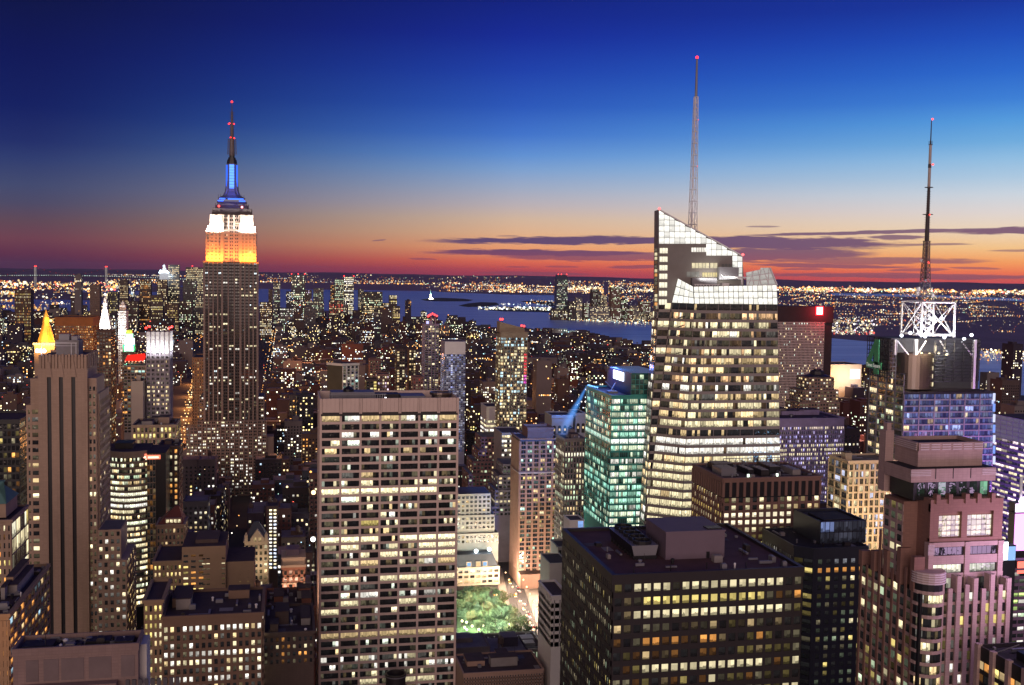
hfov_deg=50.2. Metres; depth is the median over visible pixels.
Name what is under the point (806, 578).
window
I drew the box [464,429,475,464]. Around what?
city building
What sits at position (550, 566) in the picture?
pale blank block
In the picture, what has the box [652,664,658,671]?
window
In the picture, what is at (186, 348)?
city building
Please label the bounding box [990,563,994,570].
window
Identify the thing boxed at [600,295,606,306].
waterfront tower
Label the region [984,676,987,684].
window
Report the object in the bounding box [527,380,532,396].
city building
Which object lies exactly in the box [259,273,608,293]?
hills
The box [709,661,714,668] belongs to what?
window
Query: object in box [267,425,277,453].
city building
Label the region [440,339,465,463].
shimmering glass tower
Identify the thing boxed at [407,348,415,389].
twin top block
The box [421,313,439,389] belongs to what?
balcony tower
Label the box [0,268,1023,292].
hills
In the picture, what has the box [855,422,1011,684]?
stepped granite tower
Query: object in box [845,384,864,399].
city building
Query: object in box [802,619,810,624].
window
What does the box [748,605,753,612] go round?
window
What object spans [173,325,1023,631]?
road
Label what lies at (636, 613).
window
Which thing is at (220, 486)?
city building
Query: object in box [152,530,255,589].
tan brick block
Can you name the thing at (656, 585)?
window
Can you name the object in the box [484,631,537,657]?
public building
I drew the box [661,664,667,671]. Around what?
window
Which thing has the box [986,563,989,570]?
window
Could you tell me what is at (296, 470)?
city building
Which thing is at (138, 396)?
blank beige slab
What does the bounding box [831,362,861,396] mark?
floodlit white box
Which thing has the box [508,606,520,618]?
park tree
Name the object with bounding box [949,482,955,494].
window
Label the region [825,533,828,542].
window
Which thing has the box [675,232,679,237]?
window
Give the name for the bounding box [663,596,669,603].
window
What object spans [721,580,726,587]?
window
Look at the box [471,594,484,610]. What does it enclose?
park tree
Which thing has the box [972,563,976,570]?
window
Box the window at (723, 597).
[720,593,726,600]
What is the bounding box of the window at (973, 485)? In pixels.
[970,481,976,494]
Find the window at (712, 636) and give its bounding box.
[710,634,715,641]
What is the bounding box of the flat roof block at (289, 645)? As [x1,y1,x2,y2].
[264,602,315,684]
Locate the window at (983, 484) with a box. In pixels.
[980,481,986,493]
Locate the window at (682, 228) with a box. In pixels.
[680,226,684,231]
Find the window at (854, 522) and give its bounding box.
[853,521,856,530]
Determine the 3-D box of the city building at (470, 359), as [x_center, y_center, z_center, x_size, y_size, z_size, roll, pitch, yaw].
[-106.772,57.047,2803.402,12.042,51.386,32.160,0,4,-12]
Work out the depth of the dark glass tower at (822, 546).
466.94 m
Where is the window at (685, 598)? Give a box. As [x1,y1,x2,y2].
[682,595,688,602]
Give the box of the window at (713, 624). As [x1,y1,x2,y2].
[710,621,716,627]
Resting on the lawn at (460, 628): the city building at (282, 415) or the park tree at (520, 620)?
the park tree at (520, 620)
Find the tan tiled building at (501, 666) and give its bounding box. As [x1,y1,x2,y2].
[455,646,543,684]
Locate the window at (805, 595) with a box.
[803,593,810,598]
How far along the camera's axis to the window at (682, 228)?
655.36 m
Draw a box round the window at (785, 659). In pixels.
[783,656,789,663]
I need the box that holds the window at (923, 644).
[922,643,925,650]
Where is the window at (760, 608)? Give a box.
[757,605,763,612]
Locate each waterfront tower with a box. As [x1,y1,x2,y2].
[550,309,566,319]
[567,301,575,320]
[574,298,581,319]
[582,303,590,319]
[588,306,609,320]
[590,289,599,305]
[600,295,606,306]
[609,287,620,320]
[620,299,627,320]
[620,309,632,320]
[628,306,638,320]
[638,301,650,319]
[639,311,652,319]
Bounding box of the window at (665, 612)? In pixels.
[663,610,668,616]
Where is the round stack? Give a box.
[385,669,406,684]
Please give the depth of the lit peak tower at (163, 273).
4784.19 m
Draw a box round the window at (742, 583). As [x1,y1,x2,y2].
[739,579,745,586]
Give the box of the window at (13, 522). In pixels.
[12,522,13,537]
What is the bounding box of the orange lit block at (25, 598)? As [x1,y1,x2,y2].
[0,558,50,684]
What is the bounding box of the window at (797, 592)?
[794,590,800,597]
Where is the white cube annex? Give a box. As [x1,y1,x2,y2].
[563,514,584,527]
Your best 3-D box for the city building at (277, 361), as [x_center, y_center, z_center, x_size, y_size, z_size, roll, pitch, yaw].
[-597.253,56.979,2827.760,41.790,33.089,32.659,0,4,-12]
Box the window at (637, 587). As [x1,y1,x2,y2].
[634,584,640,591]
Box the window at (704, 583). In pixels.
[702,581,707,588]
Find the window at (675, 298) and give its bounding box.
[672,295,677,302]
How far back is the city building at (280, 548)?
754.73 m
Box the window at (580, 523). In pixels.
[578,521,582,526]
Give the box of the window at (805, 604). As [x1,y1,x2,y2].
[803,602,810,607]
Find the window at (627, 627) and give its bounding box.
[624,625,629,632]
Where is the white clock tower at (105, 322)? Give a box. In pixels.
[100,293,111,328]
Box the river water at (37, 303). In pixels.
[0,299,107,311]
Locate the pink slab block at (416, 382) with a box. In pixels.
[411,375,423,389]
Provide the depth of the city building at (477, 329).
3709.04 m
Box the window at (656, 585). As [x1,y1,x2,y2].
[654,583,660,590]
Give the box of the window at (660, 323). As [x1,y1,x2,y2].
[658,321,662,326]
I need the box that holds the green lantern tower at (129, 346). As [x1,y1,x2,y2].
[121,330,138,439]
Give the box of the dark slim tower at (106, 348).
[96,329,115,443]
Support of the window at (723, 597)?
in the black office block at (695, 600)
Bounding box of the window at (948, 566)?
[946,564,950,572]
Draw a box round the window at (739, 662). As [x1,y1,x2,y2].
[737,659,742,666]
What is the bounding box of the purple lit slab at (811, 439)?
[779,406,845,501]
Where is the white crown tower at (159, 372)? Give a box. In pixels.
[145,326,172,417]
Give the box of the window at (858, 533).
[857,532,860,541]
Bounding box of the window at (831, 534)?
[830,533,833,542]
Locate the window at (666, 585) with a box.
[663,583,669,589]
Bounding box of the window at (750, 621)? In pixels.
[748,619,753,625]
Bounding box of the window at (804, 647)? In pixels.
[801,644,809,650]
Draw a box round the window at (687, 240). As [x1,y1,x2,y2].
[685,238,689,243]
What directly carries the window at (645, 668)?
in the black office block at (695, 600)
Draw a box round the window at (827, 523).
[825,522,829,531]
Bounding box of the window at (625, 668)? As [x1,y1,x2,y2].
[623,666,629,673]
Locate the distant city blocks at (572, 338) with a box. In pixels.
[0,304,999,491]
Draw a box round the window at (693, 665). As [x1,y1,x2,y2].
[690,662,696,669]
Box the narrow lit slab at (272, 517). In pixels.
[266,501,278,587]
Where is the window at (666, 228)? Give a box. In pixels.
[664,226,668,231]
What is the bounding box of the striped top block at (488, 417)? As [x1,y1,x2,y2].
[480,402,495,431]
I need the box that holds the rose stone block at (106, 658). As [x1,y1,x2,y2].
[11,630,179,684]
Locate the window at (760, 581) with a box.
[758,578,763,585]
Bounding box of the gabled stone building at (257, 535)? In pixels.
[243,521,269,583]
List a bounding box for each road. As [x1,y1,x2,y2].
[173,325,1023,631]
[502,568,537,635]
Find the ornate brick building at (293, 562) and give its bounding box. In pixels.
[281,544,305,586]
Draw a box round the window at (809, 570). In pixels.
[805,567,811,572]
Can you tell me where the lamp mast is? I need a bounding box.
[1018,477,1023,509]
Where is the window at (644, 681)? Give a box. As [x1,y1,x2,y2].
[642,678,648,684]
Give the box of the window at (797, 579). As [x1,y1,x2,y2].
[795,577,800,583]
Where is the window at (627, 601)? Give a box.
[624,598,630,605]
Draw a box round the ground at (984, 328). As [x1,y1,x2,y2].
[0,284,1023,352]
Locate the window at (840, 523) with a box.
[839,522,842,531]
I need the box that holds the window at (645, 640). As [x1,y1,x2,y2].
[643,638,649,645]
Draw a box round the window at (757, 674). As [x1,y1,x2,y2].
[755,671,761,678]
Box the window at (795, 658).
[792,656,798,662]
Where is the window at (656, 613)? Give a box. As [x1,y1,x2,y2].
[653,610,659,617]
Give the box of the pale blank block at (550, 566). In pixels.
[540,553,561,585]
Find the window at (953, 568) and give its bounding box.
[951,564,955,571]
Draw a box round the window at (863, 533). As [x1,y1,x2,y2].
[861,532,865,541]
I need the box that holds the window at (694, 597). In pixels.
[692,595,697,601]
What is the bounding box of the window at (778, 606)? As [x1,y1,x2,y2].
[776,604,781,611]
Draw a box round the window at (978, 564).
[977,563,980,570]
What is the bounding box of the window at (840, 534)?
[839,533,842,542]
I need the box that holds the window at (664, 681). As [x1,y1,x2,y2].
[661,677,667,684]
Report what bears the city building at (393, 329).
on the road at (237, 519)
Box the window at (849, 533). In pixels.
[848,532,851,541]
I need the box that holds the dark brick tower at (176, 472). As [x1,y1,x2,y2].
[157,439,182,509]
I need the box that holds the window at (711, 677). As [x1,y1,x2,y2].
[709,674,714,681]
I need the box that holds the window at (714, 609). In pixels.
[710,607,716,614]
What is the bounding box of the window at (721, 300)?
[719,298,723,303]
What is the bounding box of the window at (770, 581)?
[767,578,773,585]
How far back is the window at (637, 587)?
351.35 m
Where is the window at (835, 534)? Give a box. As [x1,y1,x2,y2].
[834,533,837,542]
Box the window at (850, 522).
[848,521,851,530]
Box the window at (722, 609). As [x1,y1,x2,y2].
[720,607,725,614]
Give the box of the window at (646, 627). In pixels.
[643,624,649,631]
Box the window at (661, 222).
[659,220,663,225]
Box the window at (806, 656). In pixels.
[801,653,808,658]
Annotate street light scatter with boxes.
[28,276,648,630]
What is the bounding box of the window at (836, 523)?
[835,522,838,531]
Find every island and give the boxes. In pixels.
[421,298,470,300]
[459,302,498,306]
[482,307,553,311]
[522,300,553,305]
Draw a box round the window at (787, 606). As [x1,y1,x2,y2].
[785,604,790,610]
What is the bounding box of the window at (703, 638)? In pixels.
[700,635,706,641]
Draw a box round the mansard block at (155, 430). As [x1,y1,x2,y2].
[132,414,180,444]
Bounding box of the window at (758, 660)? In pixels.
[756,658,761,665]
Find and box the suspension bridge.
[0,266,181,286]
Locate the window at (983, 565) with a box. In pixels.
[981,563,985,570]
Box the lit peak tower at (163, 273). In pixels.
[159,264,168,279]
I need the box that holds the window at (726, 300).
[724,298,728,303]
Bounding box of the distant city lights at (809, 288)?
[0,273,1023,360]
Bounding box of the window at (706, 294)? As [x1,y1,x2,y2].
[704,292,708,297]
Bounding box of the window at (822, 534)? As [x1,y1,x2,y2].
[820,533,824,542]
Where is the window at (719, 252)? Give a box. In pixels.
[717,250,721,255]
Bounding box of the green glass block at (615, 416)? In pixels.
[584,366,648,527]
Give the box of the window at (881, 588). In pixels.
[880,586,883,594]
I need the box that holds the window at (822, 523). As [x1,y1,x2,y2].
[821,522,824,531]
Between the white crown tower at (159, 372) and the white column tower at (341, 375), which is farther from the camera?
the white column tower at (341, 375)
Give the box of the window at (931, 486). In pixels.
[928,483,934,495]
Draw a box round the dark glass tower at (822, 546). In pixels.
[762,508,868,684]
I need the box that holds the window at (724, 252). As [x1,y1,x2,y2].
[722,250,726,255]
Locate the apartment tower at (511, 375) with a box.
[495,318,528,430]
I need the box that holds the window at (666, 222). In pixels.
[664,220,668,225]
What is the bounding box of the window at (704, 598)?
[701,594,707,601]
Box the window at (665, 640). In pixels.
[662,637,668,644]
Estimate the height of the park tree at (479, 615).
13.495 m
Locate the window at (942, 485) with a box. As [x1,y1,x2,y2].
[938,482,945,494]
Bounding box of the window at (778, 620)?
[775,617,781,624]
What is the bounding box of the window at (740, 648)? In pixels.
[737,646,743,653]
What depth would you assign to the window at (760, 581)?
360.03 m
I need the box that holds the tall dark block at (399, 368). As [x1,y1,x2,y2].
[395,348,404,389]
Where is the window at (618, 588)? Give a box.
[615,585,621,591]
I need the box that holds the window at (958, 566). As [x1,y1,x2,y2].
[956,564,960,571]
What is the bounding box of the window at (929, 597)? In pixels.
[928,596,931,603]
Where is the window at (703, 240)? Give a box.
[701,238,705,243]
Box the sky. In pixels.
[0,0,1023,283]
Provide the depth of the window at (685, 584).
354.71 m
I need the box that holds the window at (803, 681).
[800,678,808,684]
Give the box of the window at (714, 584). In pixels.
[711,580,717,587]
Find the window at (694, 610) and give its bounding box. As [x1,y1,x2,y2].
[691,608,697,615]
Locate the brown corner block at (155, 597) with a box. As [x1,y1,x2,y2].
[142,578,171,684]
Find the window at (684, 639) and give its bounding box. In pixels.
[681,636,687,642]
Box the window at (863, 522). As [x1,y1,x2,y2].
[862,521,865,530]
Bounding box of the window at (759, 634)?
[756,632,762,638]
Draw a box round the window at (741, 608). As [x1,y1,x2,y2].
[739,606,744,613]
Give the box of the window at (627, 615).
[624,612,630,618]
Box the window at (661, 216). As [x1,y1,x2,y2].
[659,214,663,219]
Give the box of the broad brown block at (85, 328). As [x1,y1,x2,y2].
[54,315,99,349]
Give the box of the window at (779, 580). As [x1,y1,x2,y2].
[777,578,782,584]
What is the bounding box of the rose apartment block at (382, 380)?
[375,372,389,389]
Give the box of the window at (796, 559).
[794,557,802,562]
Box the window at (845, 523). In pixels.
[844,521,847,531]
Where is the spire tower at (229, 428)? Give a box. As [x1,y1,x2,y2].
[186,101,273,495]
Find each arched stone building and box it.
[545,411,573,433]
[568,409,585,436]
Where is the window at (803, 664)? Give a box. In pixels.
[801,661,808,667]
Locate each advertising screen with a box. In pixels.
[1002,539,1008,575]
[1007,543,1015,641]
[1008,511,1023,557]
[1009,501,1023,511]
[1015,558,1023,573]
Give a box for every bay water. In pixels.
[180,286,1023,394]
[831,293,1023,300]
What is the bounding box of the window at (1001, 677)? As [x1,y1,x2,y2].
[999,672,1003,681]
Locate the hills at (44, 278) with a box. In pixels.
[0,270,185,285]
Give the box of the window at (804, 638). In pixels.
[801,636,809,641]
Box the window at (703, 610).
[701,608,707,614]
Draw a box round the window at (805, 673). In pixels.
[800,670,808,675]
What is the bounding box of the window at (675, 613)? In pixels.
[672,609,678,616]
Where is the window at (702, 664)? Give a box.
[700,662,705,668]
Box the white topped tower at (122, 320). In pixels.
[118,301,128,381]
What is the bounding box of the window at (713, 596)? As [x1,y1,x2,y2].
[711,594,716,601]
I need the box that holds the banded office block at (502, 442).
[493,426,521,468]
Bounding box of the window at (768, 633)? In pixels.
[766,631,771,638]
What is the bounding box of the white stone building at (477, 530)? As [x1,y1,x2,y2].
[457,486,498,561]
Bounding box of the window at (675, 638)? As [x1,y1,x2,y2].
[672,636,677,643]
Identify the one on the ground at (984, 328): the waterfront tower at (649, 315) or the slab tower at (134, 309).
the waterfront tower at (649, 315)
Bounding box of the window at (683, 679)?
[680,676,686,683]
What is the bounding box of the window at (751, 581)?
[749,579,754,585]
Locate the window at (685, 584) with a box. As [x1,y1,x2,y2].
[683,582,688,588]
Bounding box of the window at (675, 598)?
[673,596,678,602]
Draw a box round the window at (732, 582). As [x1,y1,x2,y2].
[730,580,736,586]
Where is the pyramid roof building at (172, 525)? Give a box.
[155,505,187,548]
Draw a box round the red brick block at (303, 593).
[265,583,316,684]
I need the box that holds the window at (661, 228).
[659,226,663,231]
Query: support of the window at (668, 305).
in the crystal tower at (713, 387)
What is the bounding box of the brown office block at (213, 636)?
[161,584,265,684]
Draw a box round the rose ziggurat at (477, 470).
[462,432,493,489]
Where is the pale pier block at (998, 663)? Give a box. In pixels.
[973,642,1023,684]
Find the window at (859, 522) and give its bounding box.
[857,521,860,530]
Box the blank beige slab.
[131,373,145,439]
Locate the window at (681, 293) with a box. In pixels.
[679,288,683,295]
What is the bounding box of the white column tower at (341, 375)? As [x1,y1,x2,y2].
[327,362,359,390]
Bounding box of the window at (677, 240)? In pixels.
[675,238,679,243]
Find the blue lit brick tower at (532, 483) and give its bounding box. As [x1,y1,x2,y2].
[509,424,555,588]
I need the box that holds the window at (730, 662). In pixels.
[728,660,733,666]
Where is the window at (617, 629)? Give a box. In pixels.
[614,626,620,633]
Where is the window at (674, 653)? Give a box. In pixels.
[671,650,677,657]
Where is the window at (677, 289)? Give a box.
[674,287,679,294]
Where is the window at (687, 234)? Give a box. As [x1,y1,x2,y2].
[685,232,689,237]
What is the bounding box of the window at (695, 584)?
[692,581,698,588]
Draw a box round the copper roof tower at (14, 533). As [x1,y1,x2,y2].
[0,480,29,586]
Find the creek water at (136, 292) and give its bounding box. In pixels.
[70,289,156,294]
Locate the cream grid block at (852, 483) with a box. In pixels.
[827,451,896,549]
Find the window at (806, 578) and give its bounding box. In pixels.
[803,576,811,581]
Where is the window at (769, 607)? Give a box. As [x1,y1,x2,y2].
[766,604,772,611]
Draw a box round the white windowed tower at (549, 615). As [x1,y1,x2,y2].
[538,579,561,684]
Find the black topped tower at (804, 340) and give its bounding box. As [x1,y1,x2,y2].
[777,305,833,407]
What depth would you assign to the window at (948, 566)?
350.58 m
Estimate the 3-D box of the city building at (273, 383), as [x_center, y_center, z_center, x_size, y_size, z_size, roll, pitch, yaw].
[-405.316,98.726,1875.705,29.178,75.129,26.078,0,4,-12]
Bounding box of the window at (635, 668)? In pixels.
[632,666,638,672]
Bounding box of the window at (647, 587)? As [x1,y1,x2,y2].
[644,583,650,590]
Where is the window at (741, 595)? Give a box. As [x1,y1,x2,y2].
[739,593,744,599]
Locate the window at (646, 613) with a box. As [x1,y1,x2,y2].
[643,611,649,617]
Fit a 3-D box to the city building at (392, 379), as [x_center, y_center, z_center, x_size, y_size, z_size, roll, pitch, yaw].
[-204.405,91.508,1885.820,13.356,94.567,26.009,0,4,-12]
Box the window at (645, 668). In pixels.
[642,665,648,672]
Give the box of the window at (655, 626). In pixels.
[653,624,658,631]
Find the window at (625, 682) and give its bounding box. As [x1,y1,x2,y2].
[623,680,628,684]
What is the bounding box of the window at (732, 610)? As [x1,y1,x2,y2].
[729,606,735,613]
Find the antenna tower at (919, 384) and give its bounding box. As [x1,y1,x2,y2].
[865,118,995,491]
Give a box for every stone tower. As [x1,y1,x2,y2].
[26,333,136,633]
[785,368,839,415]
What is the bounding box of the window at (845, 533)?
[843,532,847,540]
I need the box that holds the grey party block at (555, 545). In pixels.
[550,539,561,554]
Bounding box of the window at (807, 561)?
[804,558,812,564]
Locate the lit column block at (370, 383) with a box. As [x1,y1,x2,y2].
[364,377,377,389]
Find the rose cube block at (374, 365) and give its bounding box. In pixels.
[368,358,381,376]
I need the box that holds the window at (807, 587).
[803,584,811,590]
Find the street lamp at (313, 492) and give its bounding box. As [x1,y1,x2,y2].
[311,490,315,566]
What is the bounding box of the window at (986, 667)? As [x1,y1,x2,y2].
[984,663,988,672]
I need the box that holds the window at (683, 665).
[681,663,686,669]
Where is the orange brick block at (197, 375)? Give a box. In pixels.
[192,354,202,424]
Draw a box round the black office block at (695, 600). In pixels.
[560,516,804,684]
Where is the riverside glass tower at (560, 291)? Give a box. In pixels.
[554,274,567,308]
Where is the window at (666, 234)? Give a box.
[664,232,668,237]
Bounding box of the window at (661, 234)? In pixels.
[659,232,663,237]
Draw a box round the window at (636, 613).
[634,611,640,618]
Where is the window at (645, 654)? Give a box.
[643,651,648,658]
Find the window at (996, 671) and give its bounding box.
[995,669,998,678]
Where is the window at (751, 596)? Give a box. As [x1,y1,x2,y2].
[748,592,754,599]
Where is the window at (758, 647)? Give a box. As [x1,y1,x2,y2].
[756,645,761,651]
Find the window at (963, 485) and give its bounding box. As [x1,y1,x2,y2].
[959,482,966,494]
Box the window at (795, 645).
[793,643,798,649]
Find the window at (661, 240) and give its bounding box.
[659,238,663,243]
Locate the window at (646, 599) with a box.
[644,597,650,604]
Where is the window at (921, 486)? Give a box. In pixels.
[917,483,924,495]
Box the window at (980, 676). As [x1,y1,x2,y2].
[979,674,982,682]
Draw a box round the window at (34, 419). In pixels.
[32,417,37,421]
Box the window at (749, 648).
[747,645,752,652]
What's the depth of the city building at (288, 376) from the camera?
2020.14 m
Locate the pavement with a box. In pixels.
[498,568,538,626]
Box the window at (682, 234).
[680,232,684,237]
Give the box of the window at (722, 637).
[719,634,725,640]
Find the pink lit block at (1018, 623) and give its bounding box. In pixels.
[1012,568,1023,641]
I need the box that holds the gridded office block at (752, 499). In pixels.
[691,457,822,541]
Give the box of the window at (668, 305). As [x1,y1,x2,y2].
[665,303,670,308]
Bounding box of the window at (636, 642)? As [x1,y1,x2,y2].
[633,638,639,645]
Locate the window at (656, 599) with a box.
[653,597,659,603]
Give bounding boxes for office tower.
[316,385,458,684]
[992,414,1023,539]
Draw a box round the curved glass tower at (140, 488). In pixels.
[110,440,170,629]
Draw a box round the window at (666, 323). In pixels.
[663,321,668,326]
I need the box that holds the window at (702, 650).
[700,648,705,655]
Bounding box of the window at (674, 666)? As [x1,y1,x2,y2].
[671,663,677,670]
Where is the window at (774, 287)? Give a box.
[772,285,776,290]
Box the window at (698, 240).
[696,238,700,243]
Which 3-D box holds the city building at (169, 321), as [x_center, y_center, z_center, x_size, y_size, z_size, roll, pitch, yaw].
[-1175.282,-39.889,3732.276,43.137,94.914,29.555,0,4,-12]
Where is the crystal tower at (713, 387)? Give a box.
[639,56,779,525]
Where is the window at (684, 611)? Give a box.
[682,609,688,615]
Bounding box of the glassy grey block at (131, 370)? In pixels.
[123,353,145,439]
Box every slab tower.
[0,410,26,504]
[14,290,33,343]
[90,285,101,318]
[108,292,119,315]
[119,279,128,303]
[128,301,139,320]
[139,292,151,322]
[140,279,151,291]
[151,295,163,323]
[157,279,167,311]
[167,303,179,331]
[168,265,179,302]
[179,301,192,336]
[183,280,196,331]
[186,267,202,291]
[195,292,202,333]
[260,302,271,337]
[268,289,272,323]
[273,282,279,323]
[280,308,293,332]
[291,275,304,321]
[304,306,315,327]
[305,290,311,305]
[306,301,323,317]
[313,288,323,300]
[329,300,342,320]
[330,285,334,299]
[334,279,343,302]
[343,277,353,315]
[358,289,363,309]
[361,305,382,315]
[363,292,382,305]
[389,295,396,320]
[393,306,399,322]
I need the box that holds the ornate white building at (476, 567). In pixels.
[457,547,499,585]
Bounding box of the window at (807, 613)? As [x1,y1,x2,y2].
[802,610,810,615]
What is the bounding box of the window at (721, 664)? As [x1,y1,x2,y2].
[718,660,724,667]
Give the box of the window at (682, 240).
[680,238,684,243]
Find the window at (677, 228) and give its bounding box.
[675,226,679,231]
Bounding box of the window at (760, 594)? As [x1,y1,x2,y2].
[758,592,763,598]
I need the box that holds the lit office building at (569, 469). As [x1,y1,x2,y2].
[554,427,584,538]
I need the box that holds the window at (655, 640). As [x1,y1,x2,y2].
[652,637,658,644]
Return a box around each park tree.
[456,598,465,610]
[456,608,466,625]
[457,591,468,600]
[459,591,472,606]
[462,585,473,595]
[463,601,478,610]
[466,610,476,624]
[469,586,482,594]
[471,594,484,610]
[472,590,489,608]
[473,603,482,618]
[473,609,490,619]
[473,619,483,632]
[479,586,490,597]
[479,611,495,632]
[481,601,493,612]
[482,621,496,632]
[486,596,499,605]
[488,587,499,601]
[490,608,504,624]
[493,613,506,631]
[495,601,507,612]
[495,619,506,631]
[497,590,513,602]
[497,606,510,621]
[504,615,518,624]
[504,623,516,631]
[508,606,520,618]
[509,623,521,631]
[515,615,531,631]
[522,624,537,633]
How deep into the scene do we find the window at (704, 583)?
356.01 m
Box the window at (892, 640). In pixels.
[891,638,894,647]
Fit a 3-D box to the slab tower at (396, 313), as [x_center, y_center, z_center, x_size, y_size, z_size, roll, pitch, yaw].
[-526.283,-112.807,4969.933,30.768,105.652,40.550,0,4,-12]
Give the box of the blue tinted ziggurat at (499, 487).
[488,458,510,561]
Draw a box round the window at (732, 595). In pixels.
[730,593,735,600]
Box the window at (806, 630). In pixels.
[802,627,809,633]
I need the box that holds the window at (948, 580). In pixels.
[946,578,950,587]
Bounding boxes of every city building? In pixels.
[0,316,4,340]
[0,348,6,364]
[0,382,11,391]
[0,397,2,410]
[1,341,15,350]
[2,391,20,410]
[3,365,16,369]
[5,367,22,375]
[6,346,21,364]
[7,311,14,321]
[7,323,24,343]
[7,373,25,382]
[7,382,15,392]
[14,342,33,360]
[17,360,33,377]
[17,380,29,392]
[21,390,29,402]
[22,396,30,408]
[33,324,51,342]
[34,311,41,317]
[34,318,42,324]
[41,312,52,317]
[50,308,61,316]
[71,295,74,313]
[74,274,82,315]
[110,312,117,325]
[110,316,116,336]
[116,342,117,357]
[116,365,117,399]
[116,399,121,409]
[116,417,122,439]
[117,382,121,398]
[128,318,136,331]
[128,323,134,331]
[131,288,134,300]
[135,343,139,362]
[136,342,145,351]
[137,322,143,331]
[139,332,145,342]
[155,322,168,329]
[161,317,174,329]
[173,358,187,377]
[173,372,180,384]
[174,342,178,351]
[179,338,193,368]
[183,455,199,499]
[183,494,210,531]
[191,486,221,530]
[198,451,216,490]
[210,498,216,529]
[217,479,225,530]
[219,476,231,513]
[222,482,230,520]
[225,471,232,500]
[225,500,227,530]
[247,502,264,531]
[249,496,271,529]
[251,478,274,501]
[255,451,281,480]
[256,579,272,587]
[265,498,291,546]
[266,390,279,419]
[267,379,284,386]
[267,387,284,398]
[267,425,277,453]
[273,343,286,357]
[273,358,286,365]
[273,473,300,493]
[275,493,282,502]
[276,326,283,332]
[276,420,283,454]
[277,395,288,419]
[277,411,286,419]
[277,441,283,451]
[278,452,289,474]
[278,544,301,587]
[281,365,295,387]
[281,390,292,398]
[281,525,305,550]
[282,480,308,507]
[283,332,291,342]
[283,357,301,370]
[284,414,301,464]
[285,314,291,331]
[285,388,295,392]
[286,291,293,307]
[287,319,295,337]
[287,356,301,359]
[289,388,309,418]
[289,464,303,479]
[290,345,307,360]
[291,503,308,545]
[292,338,299,344]
[293,380,308,389]
[293,458,301,464]
[294,300,300,320]
[296,304,302,321]
[296,321,303,328]
[296,328,304,336]
[296,373,303,380]
[296,391,313,430]
[299,381,309,392]
[302,362,311,374]
[302,427,316,463]
[302,462,316,482]
[303,459,316,466]
[304,372,314,382]
[305,352,314,360]
[305,543,315,574]
[305,571,316,599]
[307,322,318,344]
[307,345,323,359]
[308,380,319,397]
[309,468,316,545]
[313,395,317,407]
[313,410,317,427]
[314,364,326,371]
[315,531,316,570]
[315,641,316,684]
[316,318,323,327]
[316,349,331,359]
[316,608,316,640]
[320,358,332,362]
[320,369,326,389]
[321,381,326,390]
[331,314,338,335]
[331,339,345,347]
[334,349,341,358]
[339,311,343,321]
[339,327,344,334]
[342,340,362,362]
[352,318,359,338]
[359,361,364,389]
[360,313,369,320]
[361,326,373,345]
[363,352,370,362]
[364,321,372,327]
[365,316,372,322]
[373,314,380,341]
[373,340,380,349]
[377,346,389,361]
[379,306,392,335]
[381,341,395,347]
[381,359,388,371]
[383,343,398,353]
[386,360,405,371]
[389,326,398,335]
[389,368,394,389]
[390,332,399,343]
[394,345,410,353]
[399,319,406,343]
[401,337,410,344]
[405,299,410,320]
[409,339,421,348]
[413,317,423,329]
[415,323,422,340]
[416,359,421,372]
[421,310,426,317]
[439,323,449,334]
[443,334,457,339]
[450,319,462,336]
[456,631,489,653]
[458,464,465,486]
[459,318,465,331]
[462,337,477,346]
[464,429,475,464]
[465,363,479,368]
[465,371,470,379]
[465,380,470,430]
[466,330,478,339]
[467,355,473,364]
[467,403,480,430]
[469,319,475,329]
[469,346,476,353]
[471,327,481,339]
[471,371,482,379]
[471,380,479,392]
[471,390,477,396]
[471,395,485,405]
[475,346,490,352]
[479,354,491,360]
[480,365,490,378]
[480,378,494,402]
[482,360,494,368]
[485,368,494,380]
[486,631,527,651]
[490,393,494,402]
[526,411,537,423]
[527,355,538,363]
[527,366,532,382]
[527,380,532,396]
[529,335,537,343]
[532,357,551,416]
[534,343,547,354]
[537,413,544,421]
[546,357,556,362]
[547,346,562,355]
[551,340,565,347]
[551,401,560,410]
[554,366,568,385]
[554,375,568,405]
[559,361,566,366]
[562,350,577,362]
[565,352,575,360]
[565,394,576,408]
[567,357,579,379]
[569,373,577,386]
[573,352,591,364]
[576,342,584,349]
[577,382,586,389]
[577,390,585,409]
[581,362,596,371]
[583,365,593,381]
[585,342,599,350]
[587,369,603,384]
[589,340,603,344]
[591,347,608,357]
[591,365,604,384]
[594,357,604,362]
[605,358,622,363]
[606,351,616,357]
[608,346,620,350]
[608,355,626,359]
[621,338,632,347]
[629,357,642,366]
[631,342,644,349]
[820,500,826,507]
[838,396,852,400]
[838,400,849,416]
[844,420,859,453]
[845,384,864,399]
[849,398,866,434]
[859,435,863,452]
[861,364,867,386]
[863,375,868,397]
[863,433,865,452]
[990,375,1019,403]
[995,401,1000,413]
[1000,399,1023,413]
[1001,341,1022,399]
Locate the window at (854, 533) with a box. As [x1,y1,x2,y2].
[852,532,856,541]
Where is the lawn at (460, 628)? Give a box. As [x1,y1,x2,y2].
[457,598,510,632]
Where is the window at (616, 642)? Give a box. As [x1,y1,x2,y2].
[614,639,619,646]
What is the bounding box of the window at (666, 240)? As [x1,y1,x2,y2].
[664,238,668,243]
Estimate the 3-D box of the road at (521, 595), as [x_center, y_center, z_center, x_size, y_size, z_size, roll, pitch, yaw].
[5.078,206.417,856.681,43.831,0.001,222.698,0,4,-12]
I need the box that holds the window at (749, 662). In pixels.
[746,659,752,665]
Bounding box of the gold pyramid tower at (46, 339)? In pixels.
[33,310,54,376]
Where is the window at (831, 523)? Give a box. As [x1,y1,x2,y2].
[830,522,833,531]
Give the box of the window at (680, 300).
[678,296,682,302]

